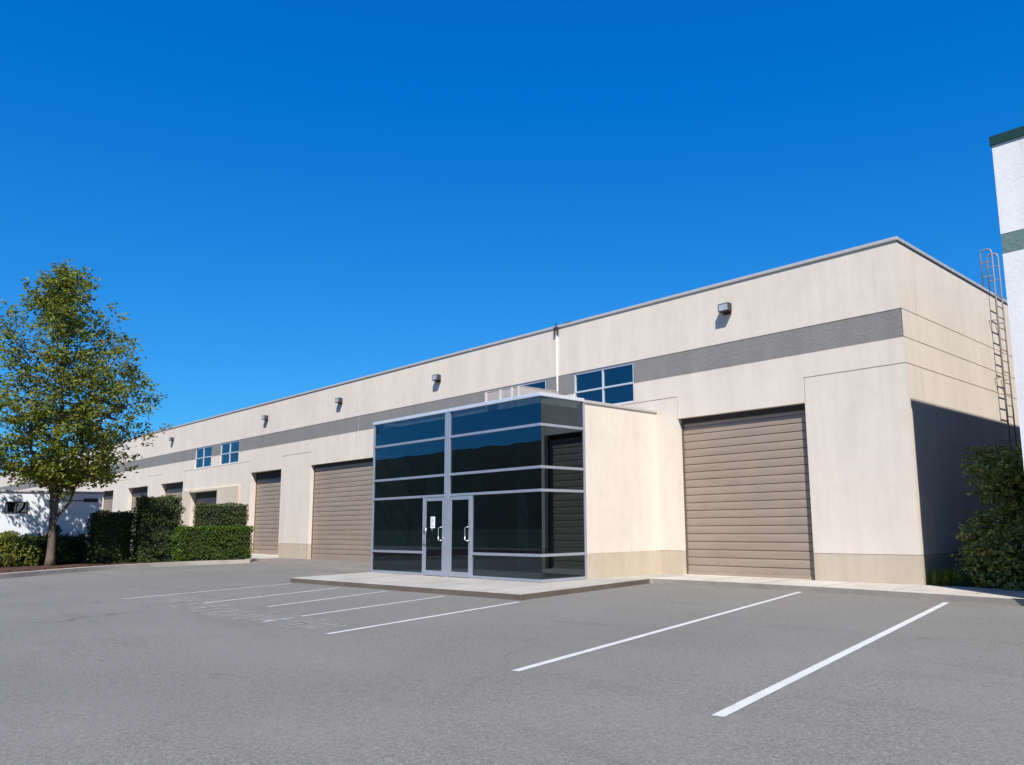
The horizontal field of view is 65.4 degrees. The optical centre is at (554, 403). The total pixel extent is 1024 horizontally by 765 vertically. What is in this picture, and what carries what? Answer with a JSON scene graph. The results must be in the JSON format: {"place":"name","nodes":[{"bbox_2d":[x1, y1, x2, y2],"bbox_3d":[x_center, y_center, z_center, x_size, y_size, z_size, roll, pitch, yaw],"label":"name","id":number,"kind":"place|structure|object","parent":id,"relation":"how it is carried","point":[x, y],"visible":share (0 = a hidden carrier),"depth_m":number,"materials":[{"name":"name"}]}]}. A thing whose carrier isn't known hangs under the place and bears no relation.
{"place":"outdoors","nodes":[
{"label":"outdoors","id":0,"kind":"place"},
{"bbox_2d":[48,524,68,537],"bbox_3d":[-20.560,5.767,33.031,0.984,1.713,1.341,8,-12,-44],"label":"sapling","id":1,"kind":"object","parent":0,"point":[58,528],"visible":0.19,"depth_m":32.95,"materials":[{"name":"green plant"}]},
{"bbox_2d":[0,236,1022,584],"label":"warehouse","id":2,"kind":"structure","parent":0,"point":[828,416],"depth_m":20.60,"materials":[{"name":"paint"}]},
{"bbox_2d":[103,491,113,511],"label":"roller door","id":3,"kind":"structure","parent":2,"relation":"in","point":[108,496],"depth_m":58.61,"materials":[{"name":"brown metal"}]},
{"bbox_2d":[131,487,147,541],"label":"roller door","id":4,"kind":"structure","parent":2,"relation":"in","point":[142,490],"depth_m":54.14,"materials":[{"name":"brown metal"}]},
{"bbox_2d":[165,482,182,525],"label":"roller door","id":5,"kind":"structure","parent":2,"relation":"in","point":[176,489],"depth_m":49.12,"materials":[{"name":"brown metal"}]},
{"bbox_2d":[195,446,211,468],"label":"window","id":6,"kind":"structure","parent":2,"relation":"in","point":[203,455],"depth_m":45.70,"materials":[{"name":"glass"}]},
{"bbox_2d":[194,491,216,525],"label":"roller door","id":7,"kind":"structure","parent":2,"relation":"in","point":[209,497],"depth_m":45.48,"materials":[{"name":"brown metal"}]},
{"bbox_2d":[220,440,238,464],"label":"window","id":8,"kind":"structure","parent":2,"relation":"in","point":[230,450],"depth_m":43.13,"materials":[{"name":"glass"}]},
{"bbox_2d":[262,415,267,420],"bbox_3d":[-14.552,0.738,40.029,0.214,0.270,0.320,8,-12,-44],"label":"wall light","id":9,"kind":"object","parent":2,"relation":"attached to","point":[265,417],"visible":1,"depth_m":39.93,"materials":[{"name":"grey metal"}]},
{"bbox_2d":[253,470,280,554],"bbox_3d":[-14.127,5.387,39.567,0.084,4.171,3.430,8,-12,-44],"label":"roller door","id":10,"kind":"structure","parent":2,"relation":"in","point":[268,484],"depth_m":39.78,"materials":[{"name":"brown metal"}]},
{"bbox_2d":[335,398,342,404],"bbox_3d":[-9.447,-0.107,34.879,0.214,0.270,0.320,8,-12,-44],"label":"wall light","id":11,"kind":"object","parent":2,"relation":"attached to","point":[339,400],"visible":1,"depth_m":34.79,"materials":[{"name":"grey metal"}]},
{"bbox_2d":[311,458,372,561],"bbox_3d":[-8.814,4.548,33.999,0.084,4.229,6.150,8,-12,-44],"label":"roller door","id":12,"kind":"structure","parent":2,"relation":"in","point":[342,491],"depth_m":34.28,"materials":[{"name":"brown metal"}]},
{"bbox_2d":[432,374,440,382],"bbox_3d":[-4.413,-0.939,29.799,0.214,0.270,0.320,8,-12,-44],"label":"wall light","id":13,"kind":"object","parent":2,"relation":"attached to","point":[436,378],"visible":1,"depth_m":29.72,"materials":[{"name":"grey metal"}]},
{"bbox_2d":[498,380,545,389],"bbox_3d":[-1.080,-0.056,26.494,0.090,1.178,2.416,8,-12,-44],"label":"window","id":14,"kind":"structure","parent":2,"relation":"in","point":[541,384],"depth_m":26.05,"materials":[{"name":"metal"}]},
{"bbox_2d":[574,362,633,404],"bbox_3d":[1.490,-0.481,23.902,0.090,1.178,2.406,8,-12,-44],"label":"window","id":15,"kind":"structure","parent":2,"relation":"in","point":[613,384],"depth_m":23.79,"materials":[{"name":"glass"}]},
{"bbox_2d":[718,302,731,314],"bbox_3d":[4.466,-2.477,20.850,0.214,0.270,0.320,8,-12,-44],"label":"wall light","id":16,"kind":"object","parent":2,"relation":"attached to","point":[725,308],"visible":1,"depth_m":20.79,"materials":[{"name":"grey metal"}]},
{"bbox_2d":[681,404,814,579],"bbox_3d":[4.840,2.268,20.225,0.084,4.173,3.767,8,-12,-44],"label":"roller door","id":17,"kind":"structure","parent":2,"relation":"in","point":[747,501],"depth_m":20.13,"materials":[{"name":"brown metal"}]},
{"bbox_2d":[979,248,1022,513],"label":"roof ladder","id":18,"kind":"object","parent":2,"relation":"attached to","point":[1000,338],"visible":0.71,"depth_m":21.83,"materials":[{"name":"metal"}]},
{"bbox_2d":[0,557,1023,764],"bbox_3d":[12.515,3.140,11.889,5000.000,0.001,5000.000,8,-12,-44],"label":"ground","id":19,"kind":"structure","parent":0,"point":[97,668],"depth_m":7.65,"materials":[{"name":"grey asphalt"}]},
{"bbox_2d":[0,490,104,560],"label":"building","id":20,"kind":"structure","parent":19,"relation":"on","point":[23,512],"depth_m":34.12,"materials":[{"name":"paint"}]},
{"bbox_2d":[4,501,27,512],"bbox_3d":[-22.650,4.359,33.509,0.820,0.470,0.034,8,-12,-44],"label":"window","id":21,"kind":"structure","parent":20,"relation":"in","point":[10,507],"depth_m":33.50,"materials":[{"name":"glass"}]},
{"bbox_2d":[0,561,153,572],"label":"planting bed","id":22,"kind":"object","parent":19,"relation":"on","point":[19,568],"visible":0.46,"depth_m":29.86,"materials":[{"name":"brown soil"}]},
{"bbox_2d":[0,530,45,566],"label":"shrub","id":23,"kind":"object","parent":22,"relation":"on","point":[9,541],"visible":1,"depth_m":30.53,"materials":[{"name":"green plant"}]},
{"bbox_2d":[2,536,57,565],"bbox_3d":[-21.069,5.899,31.928,2.238,1.210,1.958,8,-12,-44],"label":"shrub","id":24,"kind":"object","parent":22,"relation":"on","point":[40,559],"visible":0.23,"depth_m":31.62,"materials":[{"name":"green plant"}]},
{"bbox_2d":[0,531,87,565],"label":"hedge","id":25,"kind":"object","parent":22,"relation":"on","point":[76,543],"visible":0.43,"depth_m":32.72,"materials":[{"name":"green plant"}]},
{"bbox_2d":[40,540,77,564],"bbox_3d":[-20.002,5.986,32.035,1.286,1.052,1.462,8,-12,-44],"label":"shrub","id":26,"kind":"object","parent":22,"relation":"on","point":[61,554],"visible":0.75,"depth_m":31.93,"materials":[{"name":"green plant"}]},
{"bbox_2d":[0,258,172,565],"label":"tree","id":27,"kind":"object","parent":22,"relation":"on","point":[52,471],"visible":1,"depth_m":31.15,"materials":[{"name":"green plant"}]},
{"bbox_2d":[84,509,135,563],"bbox_3d":[-18.415,5.522,33.063,1.855,2.253,1.419,8,-12,-44],"label":"hedge","id":28,"kind":"object","parent":22,"relation":"on","point":[110,537],"visible":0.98,"depth_m":32.69,"materials":[{"name":"green plant"}]},
{"bbox_2d":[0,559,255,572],"bbox_3d":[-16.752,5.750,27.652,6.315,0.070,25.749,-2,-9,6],"label":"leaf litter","id":29,"kind":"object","parent":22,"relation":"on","point":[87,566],"visible":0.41,"depth_m":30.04,"materials":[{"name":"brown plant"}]},
{"bbox_2d":[130,494,185,562],"bbox_3d":[-16.858,5.283,33.809,2.003,2.920,1.515,8,-12,-44],"label":"hedge","id":30,"kind":"object","parent":22,"relation":"on","point":[157,519],"visible":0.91,"depth_m":33.36,"materials":[{"name":"green plant"}]},
{"bbox_2d":[171,524,253,561],"bbox_3d":[-14.665,5.990,34.177,3.218,1.588,1.310,8,-12,-44],"label":"hedge","id":31,"kind":"object","parent":22,"relation":"on","point":[209,543],"visible":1,"depth_m":33.72,"materials":[{"name":"green plant"}]},
{"bbox_2d":[192,502,248,526],"bbox_3d":[-15.199,5.779,36.224,2.401,2.623,1.058,8,-12,-44],"label":"hedge","id":32,"kind":"object","parent":22,"relation":"on","point":[213,514],"visible":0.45,"depth_m":36.01,"materials":[{"name":"green plant"}]},
{"bbox_2d":[0,558,252,578],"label":"kerb","id":33,"kind":"structure","parent":19,"relation":"on","point":[64,570],"depth_m":29.35,"materials":[{"name":"concrete"}]},
{"bbox_2d":[171,601,231,610],"bbox_3d":[-6.762,3.819,15.059,0.905,0.001,2.197,8,-12,-44],"label":"worn lettering","id":34,"kind":"object","parent":19,"relation":"on","point":[203,606],"visible":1,"depth_m":14.84,"materials":[{"name":"paint"}]},
{"bbox_2d":[125,583,292,598],"bbox_3d":[-7.982,4.403,18.774,0.096,0.001,4.772,-5,-10,27],"label":"parking line","id":35,"kind":"object","parent":19,"relation":"on","point":[204,591],"visible":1,"depth_m":18.46,"materials":[{"name":"paint"}]},
{"bbox_2d":[203,608,283,618],"bbox_3d":[-5.394,3.582,13.610,0.905,0.001,1.909,8,-12,-44],"label":"worn lettering","id":36,"kind":"object","parent":19,"relation":"on","point":[240,614],"visible":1,"depth_m":13.38,"materials":[{"name":"paint"}]},
{"bbox_2d":[207,588,333,602],"bbox_3d":[-6.028,4.168,17.375,0.096,0.001,4.080,-4,-10,24],"label":"parking line","id":37,"kind":"object","parent":19,"relation":"on","point":[268,595],"visible":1,"depth_m":17.16,"materials":[{"name":"paint"}]},
{"bbox_2d":[255,615,345,628],"bbox_3d":[-3.929,3.358,12.249,0.905,0.001,2.027,8,-12,-44],"label":"worn lettering","id":38,"kind":"object","parent":19,"relation":"on","point":[307,623],"visible":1,"depth_m":12.01,"materials":[{"name":"paint"}]},
{"bbox_2d":[236,558,370,572],"bbox_3d":[-9.128,6.261,30.976,3.897,0.063,15.480,8,-12,-44],"label":"concrete apron","id":39,"kind":"object","parent":19,"relation":"on","point":[342,566],"depth_m":31.36,"materials":[{"name":"grey concrete"}]},
{"bbox_2d":[266,591,384,606],"bbox_3d":[-4.554,3.999,16.376,0.096,0.001,3.706,-4,-10,23],"label":"parking line","id":40,"kind":"object","parent":19,"relation":"on","point":[323,599],"visible":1,"depth_m":16.07,"materials":[{"name":"paint"}]},
{"bbox_2d":[264,596,443,621],"bbox_3d":[-3.405,3.694,14.468,0.096,0.001,4.822,-5,-10,27],"label":"parking line","id":41,"kind":"object","parent":19,"relation":"on","point":[351,609],"visible":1,"depth_m":14.12,"materials":[{"name":"paint"}]},
{"bbox_2d":[326,602,517,633],"bbox_3d":[-1.884,3.450,12.982,0.096,0.001,4.980,-5,-10,28],"label":"parking line","id":42,"kind":"object","parent":19,"relation":"on","point":[418,618],"visible":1,"depth_m":12.41,"materials":[{"name":"paint"}]},
{"bbox_2d":[294,572,685,594],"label":"entrance platform","id":43,"kind":"structure","parent":19,"relation":"on","point":[477,585],"depth_m":18.93,"materials":[{"name":"concrete"}]},
{"bbox_2d":[290,578,649,600],"bbox_3d":[-2.045,4.512,20.210,5.524,0.111,8.825,8,-12,-44],"label":"platform edge","id":44,"kind":"object","parent":43,"relation":"attached to","point":[489,594],"visible":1,"depth_m":17.51,"materials":[{"name":"grey concrete"}]},
{"bbox_2d":[370,392,660,582],"bbox_3d":[-1.367,2.616,23.005,4.559,4.555,7.503,8,-12,-44],"label":"glass entrance","id":45,"kind":"object","parent":43,"relation":"on","point":[539,487],"visible":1,"depth_m":20.62,"materials":[{"name":"tinted glass"},{"name":"aluminium"},{"name":"painted concrete"}]},
{"bbox_2d":[422,497,443,575],"bbox_3d":[-3.318,3.615,21.686,0.143,2.093,0.922,8,-12,-44],"label":"entry door","id":46,"kind":"structure","parent":45,"relation":"in","point":[433,527],"depth_m":21.73,"materials":[{"name":"glass"}]},
{"bbox_2d":[449,496,470,577],"bbox_3d":[-2.512,3.482,20.874,0.143,2.093,0.907,8,-12,-44],"label":"entry door","id":47,"kind":"structure","parent":45,"relation":"in","point":[459,506],"depth_m":20.91,"materials":[{"name":"glass"}]},
{"bbox_2d":[485,385,557,401],"bbox_3d":[-0.952,0.092,22.975,1.530,0.884,1.490,8,-12,-44],"label":"rooftop unit","id":48,"kind":"object","parent":45,"relation":"on","point":[519,390],"visible":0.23,"depth_m":22.44,"materials":[{"name":"metal"}]},
{"bbox_2d":[512,592,800,670],"bbox_3d":[2.383,3.304,12.316,0.101,0.001,10.500,-6,-10,31],"label":"parking line","id":49,"kind":"object","parent":19,"relation":"on","point":[584,651],"visible":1,"depth_m":10.09,"materials":[{"name":"paint"}]},
{"bbox_2d":[712,602,947,716],"bbox_3d":[4.108,2.944,10.088,0.106,0.001,10.155,-7,-11,34],"label":"parking line","id":50,"kind":"object","parent":19,"relation":"on","point":[757,696],"visible":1,"depth_m":7.77,"materials":[{"name":"paint"}]},
{"bbox_2d":[653,575,1023,599],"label":"sidewalk","id":51,"kind":"structure","parent":19,"relation":"on","point":[973,591],"depth_m":16.48,"materials":[{"name":"concrete"}]},
{"bbox_2d":[344,575,998,593],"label":"pavement joints","id":52,"kind":"object","parent":51,"relation":"on","point":[734,577],"visible":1,"depth_m":17.45,"materials":[{"name":"grey concrete"}]},
{"bbox_2d":[653,579,1023,605],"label":"sidewalk edge","id":53,"kind":"object","parent":51,"relation":"attached to","point":[1002,601],"visible":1,"depth_m":16.00,"materials":[{"name":"concrete"}]},
{"bbox_2d":[0,0,1023,471],"label":"sky","id":54,"kind":"structure","parent":0,"point":[277,199],"materials":[{"name":"blue"}]},
{"bbox_2d":[989,126,1023,464],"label":"white building","id":55,"kind":"structure","parent":0,"point":[1008,152],"depth_m":14.09,"materials":[{"name":"paint"}]},
{"label":"side bed","id":56,"kind":"structure","parent":0,"visible":0},
{"bbox_2d":[925,567,972,586],"bbox_3d":[8.312,3.633,16.781,1.007,0.418,1.038,8,-12,-44],"label":"grass clump","id":57,"kind":"object","parent":56,"relation":"on","point":[943,577],"visible":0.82,"depth_m":16.64,"materials":[{"name":"green plant"}]},
{"bbox_2d":[950,435,1023,590],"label":"bush","id":58,"kind":"object","parent":56,"relation":"on","point":[998,560],"visible":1,"depth_m":16.07,"materials":[{"name":"green plant"}]}
]}

